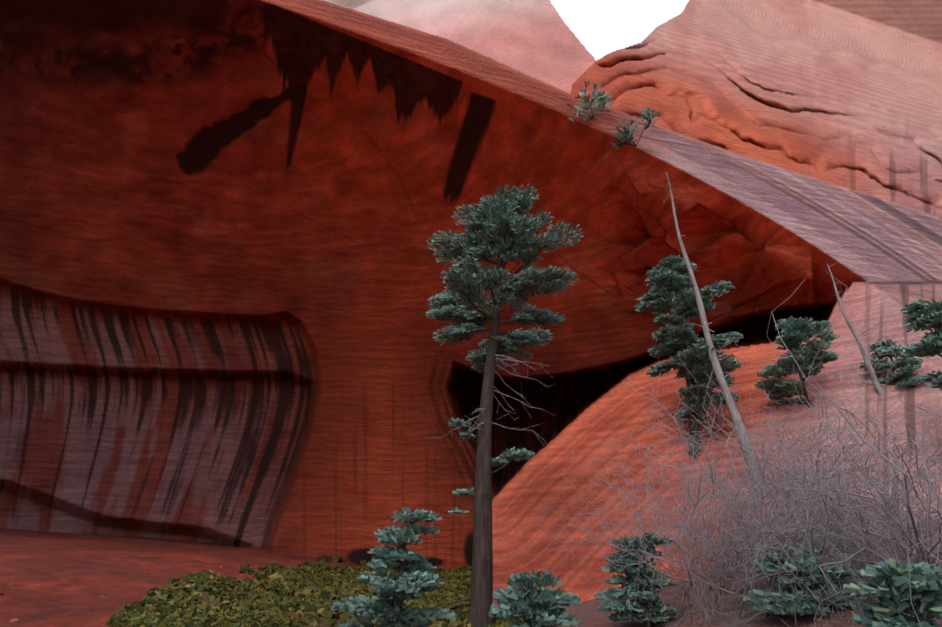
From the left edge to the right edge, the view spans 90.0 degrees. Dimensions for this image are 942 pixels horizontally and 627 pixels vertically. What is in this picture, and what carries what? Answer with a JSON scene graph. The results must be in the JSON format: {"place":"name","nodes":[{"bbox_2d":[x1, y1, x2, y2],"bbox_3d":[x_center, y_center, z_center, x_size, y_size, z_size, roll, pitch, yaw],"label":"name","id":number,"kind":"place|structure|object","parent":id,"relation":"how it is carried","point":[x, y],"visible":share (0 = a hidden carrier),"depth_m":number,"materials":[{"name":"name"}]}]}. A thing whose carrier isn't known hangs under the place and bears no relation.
{"place":"outdoors","nodes":[
{"label":"outdoors","id":0,"kind":"place"},
{"bbox_2d":[0,517,941,626],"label":"terrain","id":1,"kind":"structure","parent":0,"point":[57,579],"depth_m":11.93,"materials":[{"name":"soil"}]},
{"bbox_2d":[105,555,527,626],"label":"ground cover leaves","id":2,"kind":"object","parent":1,"relation":"on","point":[154,607],"visible":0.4,"depth_m":12.62,"materials":[{"name":"green plant"}]},
{"bbox_2d":[0,565,742,622],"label":"loose stones","id":3,"kind":"object","parent":1,"relation":"on","point":[221,566],"visible":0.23,"depth_m":8.94,"materials":[{"name":"red stone"}]},
{"bbox_2d":[331,507,458,626],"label":"young fir","id":4,"kind":"object","parent":1,"relation":"on","point":[381,605],"visible":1,"depth_m":6.70,"materials":[{"name":"green plant"}]},
{"bbox_2d":[0,0,941,605],"bbox_3d":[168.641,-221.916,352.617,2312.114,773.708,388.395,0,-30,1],"label":"rock formation","id":5,"kind":"object","parent":1,"relation":"on","point":[222,268],"visible":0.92,"depth_m":30.80,"materials":[{"name":"stone"}]},
{"bbox_2d":[567,80,614,124],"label":"ledge bush","id":6,"kind":"object","parent":5,"relation":"on","point":[603,99],"visible":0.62,"depth_m":23.92,"materials":[{"name":"green plant"}]},
{"bbox_2d":[610,105,659,151],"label":"ledge bush","id":7,"kind":"object","parent":5,"relation":"on","point":[646,115],"visible":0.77,"depth_m":23.88,"materials":[{"name":"green plant"}]},
{"bbox_2d":[634,255,743,458],"bbox_3d":[7.714,2.407,15.924,3.137,10.209,4.290,0,-30,1],"label":"slope pine","id":8,"kind":"object","parent":5,"relation":"on","point":[669,274],"visible":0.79,"depth_m":16.26,"materials":[{"name":"green plant"}]},
{"bbox_2d":[662,172,764,497],"bbox_3d":[7.682,0.252,14.898,1.124,12.755,1.782,-17,-34,27],"label":"dead snag","id":9,"kind":"object","parent":5,"relation":"on","point":[718,371],"visible":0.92,"depth_m":14.23,"materials":[{"name":"grey wood"}]},
{"bbox_2d":[754,316,840,407],"bbox_3d":[10.803,3.011,15.058,3.091,6.535,2.756,19,-35,-29],"label":"juniper","id":10,"kind":"object","parent":5,"relation":"on","point":[797,332],"visible":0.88,"depth_m":15.38,"materials":[{"name":"green plant"}]},
{"bbox_2d":[827,262,897,393],"bbox_3d":[12.882,1.596,14.998,1.674,7.846,0.875,-16,-34,26],"label":"dead snag","id":11,"kind":"object","parent":5,"relation":"on","point":[874,379],"visible":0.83,"depth_m":15.34,"materials":[{"name":"grey wood"}]},
{"bbox_2d":[859,339,925,390],"bbox_3d":[13.521,3.017,14.415,1.366,4.932,2.010,5,-30,-9],"label":"juniper","id":12,"kind":"object","parent":5,"relation":"on","point":[905,366],"visible":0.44,"depth_m":14.87,"materials":[{"name":"green plant"}]},
{"bbox_2d":[899,299,941,389],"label":"juniper","id":13,"kind":"object","parent":5,"relation":"on","point":[922,315],"visible":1,"depth_m":11.73,"materials":[{"name":"green plant"}]},
{"bbox_2d":[425,184,583,626],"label":"tall pine","id":14,"kind":"object","parent":1,"relation":"on","point":[507,223],"visible":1,"depth_m":13.63,"materials":[{"name":"green plant"}]},
{"bbox_2d":[489,567,581,626],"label":"young fir","id":15,"kind":"object","parent":1,"relation":"on","point":[532,602],"visible":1,"depth_m":5.66,"materials":[{"name":"green plant"}]},
{"bbox_2d":[545,501,624,555],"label":"bare shrub","id":16,"kind":"object","parent":1,"relation":"on","point":[586,539],"visible":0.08,"depth_m":13.13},
{"bbox_2d":[564,503,623,579],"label":"bare shrub","id":17,"kind":"object","parent":1,"relation":"on","point":[590,532],"visible":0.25,"depth_m":12.60,"materials":[{"name":"grey plant"}]},
{"bbox_2d":[536,500,654,577],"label":"bare shrub","id":18,"kind":"object","parent":1,"relation":"on","point":[590,536],"visible":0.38,"depth_m":12.08,"materials":[{"name":"grey plant"}]},
{"bbox_2d":[561,440,652,519],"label":"bare shrub","id":19,"kind":"object","parent":1,"relation":"on","point":[609,474],"visible":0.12,"depth_m":14.50,"materials":[{"name":"grey plant"}]},
{"bbox_2d":[593,532,676,626],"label":"young fir","id":20,"kind":"object","parent":1,"relation":"on","point":[641,613],"visible":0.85,"depth_m":7.65,"materials":[{"name":"green plant"}]},
{"bbox_2d":[602,494,743,601],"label":"bare shrub","id":21,"kind":"object","parent":1,"relation":"on","point":[683,560],"visible":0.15,"depth_m":9.73,"materials":[{"name":"grey plant"}]},
{"bbox_2d":[574,448,777,591],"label":"bare shrub","id":22,"kind":"object","parent":1,"relation":"on","point":[694,533],"visible":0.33,"depth_m":9.19,"materials":[{"name":"grey plant"}]},
{"bbox_2d":[616,436,749,521],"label":"bare shrub","id":23,"kind":"object","parent":1,"relation":"on","point":[685,474],"visible":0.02,"depth_m":13.08,"materials":[{"name":"grey plant"}]},
{"bbox_2d":[597,445,784,536],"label":"bare shrub","id":24,"kind":"object","parent":1,"relation":"on","point":[677,481],"visible":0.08,"depth_m":13.07,"materials":[{"name":"grey plant"}]},
{"bbox_2d":[632,489,750,601],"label":"bare shrub","id":25,"kind":"object","parent":1,"relation":"on","point":[692,547],"visible":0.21,"depth_m":10.02,"materials":[{"name":"grey plant"}]},
{"bbox_2d":[599,432,823,589],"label":"bare shrub","id":26,"kind":"object","parent":1,"relation":"on","point":[694,515],"visible":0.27,"depth_m":10.76,"materials":[{"name":"grey wood"}]},
{"bbox_2d":[540,373,889,592],"bbox_3d":[4.759,3.827,9.148,5.837,4.894,4.832,17,-34,-26],"label":"bare shrub","id":27,"kind":"object","parent":1,"relation":"on","point":[676,495],"visible":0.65,"depth_m":9.06,"materials":[{"name":"grey plant"}]},
{"bbox_2d":[627,422,806,622],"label":"bare shrub","id":28,"kind":"object","parent":1,"relation":"on","point":[703,520],"visible":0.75,"depth_m":7.01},
{"bbox_2d":[644,455,789,570],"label":"bare shrub","id":29,"kind":"object","parent":1,"relation":"on","point":[697,517],"visible":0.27,"depth_m":10.70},
{"bbox_2d":[581,436,858,626],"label":"bare shrub","id":30,"kind":"object","parent":1,"relation":"on","point":[685,593],"visible":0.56,"depth_m":8.07,"materials":[{"name":"grey plant"}]},
{"bbox_2d":[627,446,812,596],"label":"bare shrub","id":31,"kind":"object","parent":1,"relation":"on","point":[703,502],"visible":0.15,"depth_m":9.74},
{"bbox_2d":[569,458,874,626],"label":"bare shrub","id":32,"kind":"object","parent":1,"relation":"on","point":[720,601],"visible":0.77,"depth_m":7.05,"materials":[{"name":"grey plant"}]},
{"bbox_2d":[509,381,941,594],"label":"bare shrub","id":33,"kind":"object","parent":1,"relation":"on","point":[760,482],"visible":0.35,"depth_m":9.60,"materials":[{"name":"grey plant"}]},
{"bbox_2d":[558,374,915,600],"bbox_3d":[4.725,4.414,9.422,4.856,6.168,6.946,24,-38,-35],"label":"bare shrub","id":34,"kind":"object","parent":1,"relation":"on","point":[725,490],"visible":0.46,"depth_m":9.82,"materials":[{"name":"grey plant"}]},
{"bbox_2d":[566,399,932,611],"bbox_3d":[5.558,4.132,9.662,6.325,4.871,4.622,-17,-34,27],"label":"bare shrub","id":35,"kind":"object","parent":1,"relation":"on","point":[698,513],"visible":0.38,"depth_m":9.66,"materials":[{"name":"grey plant"}]},
{"bbox_2d":[704,432,796,508],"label":"bare shrub","id":36,"kind":"object","parent":1,"relation":"on","point":[752,451],"visible":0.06,"depth_m":12.85,"materials":[{"name":"grey plant"}]},
{"bbox_2d":[585,386,938,626],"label":"bare shrub","id":37,"kind":"object","parent":1,"relation":"on","point":[746,570],"visible":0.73,"depth_m":6.53,"materials":[{"name":"grey wood"}]},
{"bbox_2d":[600,363,936,623],"bbox_3d":[4.977,2.675,7.319,6.302,3.769,4.494,12,-32,-20],"label":"bare shrub","id":38,"kind":"object","parent":1,"relation":"on","point":[747,462],"visible":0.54,"depth_m":7.24,"materials":[{"name":"grey plant"}]},
{"bbox_2d":[599,431,941,625],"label":"bare shrub","id":39,"kind":"object","parent":1,"relation":"on","point":[744,535],"visible":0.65,"depth_m":6.62,"materials":[{"name":"grey plant"}]},
{"bbox_2d":[683,407,857,558],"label":"bare shrub","id":40,"kind":"object","parent":1,"relation":"on","point":[733,487],"visible":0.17,"depth_m":11.84,"materials":[{"name":"grey plant"}]},
{"bbox_2d":[653,466,892,626],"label":"bare shrub","id":41,"kind":"object","parent":1,"relation":"on","point":[734,547],"visible":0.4,"depth_m":7.44,"materials":[{"name":"grey plant"}]},
{"bbox_2d":[634,437,917,590],"bbox_3d":[4.423,3.368,7.672,2.806,2.389,3.850,11,-32,-18],"label":"bare shrub","id":42,"kind":"object","parent":1,"relation":"on","point":[740,525],"visible":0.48,"depth_m":7.24,"materials":[{"name":"grey wood"}]},
{"bbox_2d":[668,412,892,576],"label":"bare shrub","id":43,"kind":"object","parent":1,"relation":"on","point":[772,491],"visible":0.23,"depth_m":9.20,"materials":[{"name":"grey plant"}]},
{"bbox_2d":[676,437,903,567],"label":"bare shrub","id":44,"kind":"object","parent":1,"relation":"on","point":[821,521],"visible":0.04,"depth_m":7.64,"materials":[{"name":"grey wood"}]},
{"bbox_2d":[641,399,941,589],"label":"bare shrub","id":45,"kind":"object","parent":1,"relation":"on","point":[813,458],"visible":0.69,"depth_m":7.12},
{"bbox_2d":[644,271,941,626],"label":"bare shrub","id":46,"kind":"object","parent":1,"relation":"on","point":[919,541],"visible":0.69,"depth_m":5.80,"materials":[{"name":"grey plant"}]},
{"bbox_2d":[655,426,939,579],"bbox_3d":[5.247,3.874,7.911,4.868,3.860,4.195,0,-30,1],"label":"bare shrub","id":47,"kind":"object","parent":1,"relation":"on","point":[750,467],"visible":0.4,"depth_m":7.67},
{"bbox_2d":[670,386,925,580],"bbox_3d":[6.671,3.678,10.178,5.650,4.944,4.835,-24,-38,35],"label":"bare shrub","id":48,"kind":"object","parent":1,"relation":"on","point":[822,459],"visible":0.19,"depth_m":10.68,"materials":[{"name":"grey plant"}]},
{"bbox_2d":[666,388,934,565],"bbox_3d":[7.524,4.375,10.833,5.724,5.829,6.906,0,-30,1],"label":"bare shrub","id":49,"kind":"object","parent":1,"relation":"on","point":[796,454],"visible":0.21,"depth_m":11.11,"materials":[{"name":"grey plant"}]},
{"bbox_2d":[697,431,903,595],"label":"bare shrub","id":50,"kind":"object","parent":1,"relation":"on","point":[781,514],"visible":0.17,"depth_m":8.01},
{"bbox_2d":[743,540,860,616],"bbox_3d":[4.302,3.503,6.249,1.534,0.926,1.351,0,-30,1],"label":"young fir","id":51,"kind":"object","parent":1,"relation":"on","point":[770,565],"visible":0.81,"depth_m":5.91,"materials":[{"name":"green plant"}]},
{"bbox_2d":[662,419,941,616],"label":"bare shrub","id":52,"kind":"object","parent":1,"relation":"on","point":[817,501],"visible":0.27,"depth_m":6.93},
{"bbox_2d":[672,360,941,543],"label":"bare shrub","id":53,"kind":"object","parent":1,"relation":"on","point":[806,460],"visible":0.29,"depth_m":9.76,"materials":[{"name":"grey plant"}]},
{"bbox_2d":[709,457,904,550],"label":"bare shrub","id":54,"kind":"object","parent":1,"relation":"on","point":[844,500],"visible":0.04,"depth_m":9.40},
{"bbox_2d":[681,445,940,626],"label":"bare shrub","id":55,"kind":"object","parent":1,"relation":"on","point":[834,554],"visible":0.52,"depth_m":6.04,"materials":[{"name":"grey plant"}]},
{"bbox_2d":[681,380,941,626],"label":"bare shrub","id":56,"kind":"object","parent":1,"relation":"on","point":[918,551],"visible":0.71,"depth_m":5.83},
{"bbox_2d":[727,436,899,558],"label":"bare shrub","id":57,"kind":"object","parent":1,"relation":"on","point":[815,496],"visible":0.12,"depth_m":8.81,"materials":[{"name":"grey wood"}]},
{"bbox_2d":[705,409,931,549],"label":"bare shrub","id":58,"kind":"object","parent":1,"relation":"on","point":[788,471],"visible":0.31,"depth_m":9.88,"materials":[{"name":"grey plant"}]},
{"bbox_2d":[722,495,920,588],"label":"bare shrub","id":59,"kind":"object","parent":1,"relation":"on","point":[788,536],"visible":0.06,"depth_m":8.26,"materials":[{"name":"grey plant"}]},
{"bbox_2d":[719,397,941,599],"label":"bare shrub","id":60,"kind":"object","parent":1,"relation":"on","point":[889,521],"visible":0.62,"depth_m":6.04,"materials":[{"name":"grey plant"}]},
{"bbox_2d":[723,416,941,607],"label":"bare shrub","id":61,"kind":"object","parent":1,"relation":"on","point":[904,531],"visible":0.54,"depth_m":5.68,"materials":[{"name":"grey wood"}]},
{"bbox_2d":[730,367,940,538],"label":"bare shrub","id":62,"kind":"object","parent":1,"relation":"on","point":[830,444],"visible":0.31,"depth_m":9.47,"materials":[{"name":"grey plant"}]},
{"bbox_2d":[751,371,927,480],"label":"bare shrub","id":63,"kind":"object","parent":1,"relation":"on","point":[808,430],"visible":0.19,"depth_m":13.46,"materials":[{"name":"grey plant"}]},
{"bbox_2d":[738,420,941,612],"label":"bare shrub","id":64,"kind":"object","parent":1,"relation":"on","point":[835,544],"visible":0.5,"depth_m":6.07,"materials":[{"name":"grey plant"}]},
{"bbox_2d":[746,372,940,501],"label":"bare shrub","id":65,"kind":"object","parent":1,"relation":"on","point":[845,442],"visible":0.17,"depth_m":11.19,"materials":[{"name":"grey plant"}]},
{"bbox_2d":[748,402,941,626],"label":"bare shrub","id":66,"kind":"object","parent":1,"relation":"on","point":[914,551],"visible":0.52,"depth_m":5.87,"materials":[{"name":"grey plant"}]},
{"bbox_2d":[756,352,941,546],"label":"bare shrub","id":67,"kind":"object","parent":1,"relation":"on","point":[857,455],"visible":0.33,"depth_m":9.58,"materials":[{"name":"grey plant"}]},
{"bbox_2d":[756,375,941,559],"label":"bare shrub","id":68,"kind":"object","parent":1,"relation":"on","point":[898,494],"visible":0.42,"depth_m":7.57,"materials":[{"name":"grey plant"}]},
{"bbox_2d":[769,371,941,626],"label":"bare shrub","id":69,"kind":"object","parent":1,"relation":"on","point":[896,543],"visible":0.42,"depth_m":5.92,"materials":[{"name":"grey wood"}]},
{"bbox_2d":[790,416,941,559],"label":"bare shrub","id":70,"kind":"object","parent":1,"relation":"on","point":[877,488],"visible":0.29,"depth_m":7.94,"materials":[{"name":"grey plant"}]},
{"bbox_2d":[819,402,941,461],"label":"bare shrub","id":71,"kind":"object","parent":1,"relation":"on","point":[884,437],"visible":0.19,"depth_m":12.33,"materials":[{"name":"grey plant"}]},
{"bbox_2d":[831,403,931,619],"bbox_3d":[5.135,2.325,5.654,1.176,2.453,0.694,-7,-31,11],"label":"bare sapling","id":72,"kind":"object","parent":1,"relation":"on","point":[928,503],"visible":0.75,"depth_m":5.53,"materials":[{"name":"grey wood"}]},
{"bbox_2d":[838,463,941,526],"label":"bare shrub","id":73,"kind":"object","parent":1,"relation":"on","point":[896,495],"visible":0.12,"depth_m":9.41,"materials":[{"name":"grey plant"}]},
{"bbox_2d":[842,557,941,626],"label":"young fir","id":74,"kind":"object","parent":1,"relation":"on","point":[891,585],"visible":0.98,"depth_m":4.50,"materials":[{"name":"green plant"}]},
{"bbox_2d":[854,413,941,516],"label":"bare shrub","id":75,"kind":"object","parent":1,"relation":"on","point":[934,453],"visible":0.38,"depth_m":10.69,"materials":[{"name":"grey plant"}]},
{"bbox_2d":[550,0,688,60],"label":"sky","id":76,"kind":"structure","parent":0,"point":[604,27],"materials":[{"name":"white"}]}
]}

